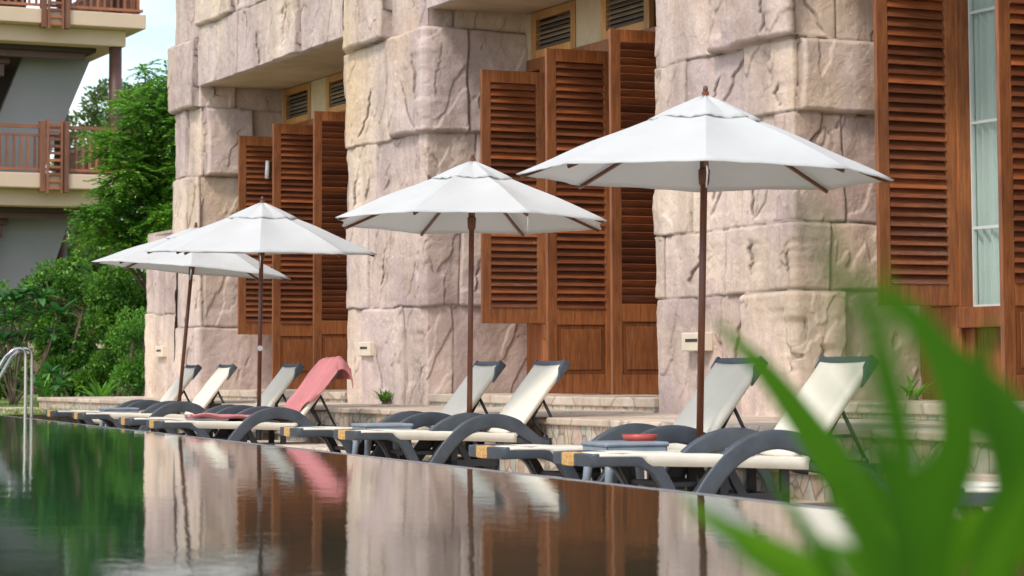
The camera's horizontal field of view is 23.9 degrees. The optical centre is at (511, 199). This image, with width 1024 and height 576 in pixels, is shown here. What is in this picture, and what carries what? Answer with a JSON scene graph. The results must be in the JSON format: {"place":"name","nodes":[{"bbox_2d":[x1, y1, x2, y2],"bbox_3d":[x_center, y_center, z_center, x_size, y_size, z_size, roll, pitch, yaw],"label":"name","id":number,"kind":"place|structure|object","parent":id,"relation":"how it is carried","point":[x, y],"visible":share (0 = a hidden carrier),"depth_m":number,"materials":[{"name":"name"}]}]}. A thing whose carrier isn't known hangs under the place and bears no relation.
{"place":"outdoors","nodes":[
{"label":"outdoors","id":0,"kind":"place"},
{"bbox_2d":[0,401,91,414],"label":"grass","id":1,"kind":"structure","parent":0,"point":[19,410],"depth_m":35.11,"materials":[{"name":"green plant"}]},
{"bbox_2d":[0,388,143,414],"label":"lawn","id":2,"kind":"structure","parent":0,"point":[4,400],"depth_m":49.33,"materials":[{"name":"green plant"}]},
{"bbox_2d":[0,280,36,362],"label":"hedge","id":3,"kind":"object","parent":2,"relation":"on","point":[4,285],"visible":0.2,"depth_m":47.79,"materials":[{"name":"green plant"}]},
{"bbox_2d":[9,374,65,403],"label":"spider lily","id":4,"kind":"object","parent":2,"relation":"on","point":[43,391],"visible":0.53,"depth_m":40.74,"materials":[{"name":"green plant"}]},
{"bbox_2d":[0,284,78,405],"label":"plumeria","id":5,"kind":"object","parent":2,"relation":"on","point":[6,334],"visible":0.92,"depth_m":41.89,"materials":[{"name":"green plant"}]},
{"bbox_2d":[18,362,74,396],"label":"plumeria","id":6,"kind":"object","parent":2,"relation":"on","point":[51,371],"visible":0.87,"depth_m":40.37,"materials":[{"name":"green plant"}]},
{"bbox_2d":[1,255,112,369],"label":"hedge","id":7,"kind":"object","parent":2,"relation":"on","point":[83,347],"visible":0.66,"depth_m":46.65,"materials":[{"name":"green plant"}]},
{"bbox_2d":[0,351,116,399],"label":"shrub","id":8,"kind":"object","parent":2,"relation":"on","point":[81,378],"visible":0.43,"depth_m":46.12,"materials":[{"name":"green plant"}]},
{"bbox_2d":[0,0,145,388],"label":"balcony building","id":9,"kind":"structure","parent":2,"relation":"on","point":[48,55],"depth_m":54.59,"materials":[{"name":"beige paint"}]},
{"bbox_2d":[28,219,145,379],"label":"distant foliage","id":10,"kind":"object","parent":2,"relation":"on","point":[69,253],"visible":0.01,"depth_m":66.69,"materials":[{"name":"green plant"}]},
{"bbox_2d":[73,373,117,396],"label":"spider lily","id":11,"kind":"object","parent":2,"relation":"on","point":[98,391],"visible":0.64,"depth_m":41.21,"materials":[{"name":"green plant"}]},
{"bbox_2d":[50,77,174,297],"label":"background tree","id":12,"kind":"object","parent":2,"relation":"on","point":[101,95],"visible":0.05,"depth_m":61.81,"materials":[{"name":"green plant"}]},
{"bbox_2d":[81,264,146,395],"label":"hedge","id":13,"kind":"object","parent":2,"relation":"on","point":[104,291],"visible":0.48,"depth_m":45.56,"materials":[{"name":"green plant"}]},
{"bbox_2d":[61,58,175,293],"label":"shade tree","id":14,"kind":"object","parent":2,"relation":"on","point":[150,198],"visible":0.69,"depth_m":43.27,"materials":[{"name":"green plant"}]},
{"bbox_2d":[106,305,146,395],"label":"shrub","id":15,"kind":"object","parent":2,"relation":"on","point":[131,381],"visible":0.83,"depth_m":42.26,"materials":[{"name":"green plant"}]},
{"bbox_2d":[26,0,175,279],"label":"sky","id":16,"kind":"structure","parent":0,"point":[152,43],"materials":[{"name":"white"}]},
{"bbox_2d":[0,389,993,501],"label":"terrace","id":17,"kind":"structure","parent":0,"point":[576,419],"depth_m":22.95,"materials":[{"name":"stone"}]},
{"bbox_2d":[372,389,392,403],"bbox_3d":[-1.496,2.322,28.575,0.371,0.228,0.457,1,-4,-20],"label":"weed","id":18,"kind":"object","parent":17,"relation":"on","point":[384,398],"visible":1,"depth_m":28.52,"materials":[{"name":"green plant"}]},
{"bbox_2d":[144,0,1023,416],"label":"stone building","id":19,"kind":"structure","parent":17,"relation":"on","point":[322,114],"depth_m":26.03,"materials":[{"name":"stone"}]},
{"bbox_2d":[295,110,345,124],"bbox_3d":[-2.143,0.670,33.393,0.170,3.900,5.950,2,-4,-25],"label":"window frame","id":20,"kind":"structure","parent":19,"relation":"in","point":[308,122],"depth_m":35.06,"materials":[{"name":"brown wood"}]},
{"bbox_2d":[526,26,655,394],"bbox_3d":[1.365,0.137,25.984,0.170,3.900,5.520,2,-4,-25],"label":"window frame","id":21,"kind":"structure","parent":19,"relation":"in","point":[538,64],"depth_m":28.05,"materials":[{"name":"brown wood"}]},
{"bbox_2d":[920,0,972,399],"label":"window frame","id":22,"kind":"structure","parent":19,"relation":"in","point":[958,335],"depth_m":20.66,"materials":[{"name":"brown wood"}]},
{"bbox_2d":[968,0,1014,306],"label":"window","id":23,"kind":"structure","parent":19,"relation":"in","point":[981,13],"depth_m":20.61,"materials":[{"name":"clear glass"}]},
{"bbox_2d":[907,376,930,399],"bbox_3d":[3.450,1.602,20.539,0.395,0.239,0.358,1,-4,-20],"label":"weed","id":24,"kind":"object","parent":17,"relation":"on","point":[916,393],"visible":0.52,"depth_m":20.53,"materials":[{"name":"green plant"}]},
{"bbox_2d":[0,415,1023,575],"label":"pool water","id":25,"kind":"structure","parent":0,"point":[81,500],"depth_m":9.52,"materials":[{"name":"teal liquid"}]},
{"bbox_2d":[792,499,830,506],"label":"deck","id":26,"kind":"structure","parent":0,"point":[814,503],"depth_m":15.82,"materials":[{"name":"beige stone"}]},
{"bbox_2d":[0,347,33,417],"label":"pool handrail","id":27,"kind":"object","parent":26,"relation":"on","point":[16,350],"visible":0.87,"depth_m":30.23,"materials":[{"name":"metal"}]},
{"bbox_2d":[99,407,138,426],"bbox_3d":[-4.958,2.829,30.484,0.453,0.418,0.453,1,-4,-20],"label":"side table","id":28,"kind":"object","parent":26,"relation":"on","point":[125,409],"visible":0.41,"depth_m":30.33,"materials":[{"name":"plastic"}]},
{"bbox_2d":[46,364,201,425],"bbox_3d":[-5.007,2.637,31.425,2.004,0.996,0.694,1,-4,-20],"label":"sun lounger","id":29,"kind":"object","parent":26,"relation":"on","point":[191,372],"visible":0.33,"depth_m":31.40,"materials":[{"name":"fabric"}]},
{"bbox_2d":[72,364,236,431],"bbox_3d":[-4.361,2.518,29.764,2.004,0.996,0.694,1,-4,-21],"label":"sun lounger","id":30,"kind":"object","parent":26,"relation":"on","point":[209,391],"visible":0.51,"depth_m":29.63,"materials":[{"name":"fabric"}]},
{"bbox_2d":[91,222,289,413],"bbox_3d":[-4.132,1.659,30.633,2.355,2.770,2.355,7,-5,-28],"label":"umbrella","id":31,"kind":"object","parent":26,"relation":"on","point":[222,264],"visible":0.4,"depth_m":30.48,"materials":[{"name":"white fabric"}]},
{"bbox_2d":[184,414,227,436],"bbox_3d":[-3.203,2.476,25.549,0.453,0.418,0.453,1,-4,-20],"label":"side table","id":32,"kind":"object","parent":26,"relation":"on","point":[201,419],"visible":0.15,"depth_m":25.36,"materials":[{"name":"plastic"}]},
{"bbox_2d":[119,363,303,439],"bbox_3d":[-3.246,2.280,26.427,2.004,0.996,0.694,1,-4,-19],"label":"sun lounger","id":33,"kind":"object","parent":26,"relation":"on","point":[272,395],"visible":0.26,"depth_m":26.40,"materials":[{"name":"fabric"}]},
{"bbox_2d":[146,370,340,444],"bbox_3d":[-2.719,2.174,24.941,2.004,0.996,0.694,1,-4,-21],"label":"sun lounger","id":34,"kind":"object","parent":26,"relation":"on","point":[239,429],"visible":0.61,"depth_m":24.68,"materials":[{"name":"plastic"}]},
{"bbox_2d":[185,356,352,420],"bbox_3d":[-2.506,1.949,24.998,1.626,0.667,0.693,1,-4,-21],"label":"towel","id":35,"kind":"object","parent":34,"relation":"on","point":[321,374],"visible":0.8,"depth_m":24.97,"materials":[{"name":"fabric"}]},
{"bbox_2d":[145,197,376,439],"bbox_3d":[-2.740,1.348,26.321,2.355,2.770,2.355,2,-2,-26],"label":"umbrella","id":36,"kind":"object","parent":26,"relation":"on","point":[261,229],"visible":0.92,"depth_m":25.86,"materials":[{"name":"white fabric"}]},
{"bbox_2d":[351,423,412,458],"bbox_3d":[-1.129,2.149,20.995,0.453,0.418,0.453,1,-4,-20],"label":"side table","id":37,"kind":"object","parent":26,"relation":"on","point":[367,449],"visible":0.42,"depth_m":20.85,"materials":[{"name":"plastic"}]},
{"bbox_2d":[280,360,505,459],"bbox_3d":[-1.028,1.937,21.657,2.004,0.996,0.694,1,-4,-19],"label":"sun lounger","id":38,"kind":"object","parent":26,"relation":"on","point":[486,374],"visible":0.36,"depth_m":21.63,"materials":[{"name":"fabric"}]},
{"bbox_2d":[333,359,569,469],"bbox_3d":[-0.476,1.865,20.657,2.004,0.996,0.694,1,-4,-20],"label":"sun lounger","id":39,"kind":"object","parent":26,"relation":"on","point":[444,438],"visible":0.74,"depth_m":20.50,"materials":[{"name":"plastic"}]},
{"bbox_2d":[335,154,606,468],"bbox_3d":[-0.361,0.973,21.123,2.355,2.770,2.355,6,-7,-44],"label":"umbrella","id":40,"kind":"object","parent":26,"relation":"on","point":[472,196],"visible":0.98,"depth_m":20.99,"materials":[{"name":"white fabric"}]},
{"bbox_2d":[468,357,776,491],"bbox_3d":[0.754,1.553,16.274,2.004,0.996,0.694,1,-4,-21],"label":"sun lounger","id":41,"kind":"object","parent":26,"relation":"on","point":[728,382],"visible":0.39,"depth_m":16.28,"materials":[{"name":"fabric"}]},
{"bbox_2d":[581,440,668,486],"bbox_3d":[0.723,1.755,15.479,0.453,0.418,0.453,1,-4,-20],"label":"side table","id":42,"kind":"object","parent":26,"relation":"on","point":[627,445],"visible":0.49,"depth_m":15.33,"materials":[{"name":"plastic"}]},
{"bbox_2d":[622,434,657,440],"bbox_3d":[0.826,1.535,15.618,0.234,0.040,0.234,1,-4,-20],"label":"ashtray","id":43,"kind":"object","parent":42,"relation":"on","point":[639,437],"visible":1,"depth_m":15.53,"materials":[{"name":"red ceramic"}]},
{"bbox_2d":[516,86,893,490],"bbox_3d":[1.267,0.615,16.112,2.355,2.770,2.355,3,-4,-17],"label":"umbrella","id":44,"kind":"object","parent":26,"relation":"on","point":[704,143],"visible":0.93,"depth_m":16.05,"materials":[{"name":"white fabric"}]},
{"bbox_2d":[553,356,861,501],"bbox_3d":[1.300,1.458,14.951,2.004,0.996,0.694,1,-4,-20],"label":"sun lounger","id":45,"kind":"object","parent":26,"relation":"on","point":[777,447],"visible":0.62,"depth_m":14.74,"materials":[{"name":"fabric"}]},
{"bbox_2d":[680,181,1023,575],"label":"foreground plant","id":46,"kind":"object","parent":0,"point":[898,504],"visible":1,"depth_m":1.50,"materials":[{"name":"green plant"}]},
{"bbox_2d":[964,481,993,513],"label":"sun lounger","id":47,"kind":"object","parent":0,"point":[981,493],"visible":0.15,"depth_m":10.09,"materials":[{"name":"fabric"}]},
{"label":"pool floor","id":48,"kind":"structure","parent":0,"visible":0},
{"bbox_2d":[1,415,832,509],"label":"pool rim","id":49,"kind":"object","parent":48,"relation":"on","point":[813,506],"visible":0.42,"depth_m":13.53,"materials":[{"name":"grey stone"}]}
]}

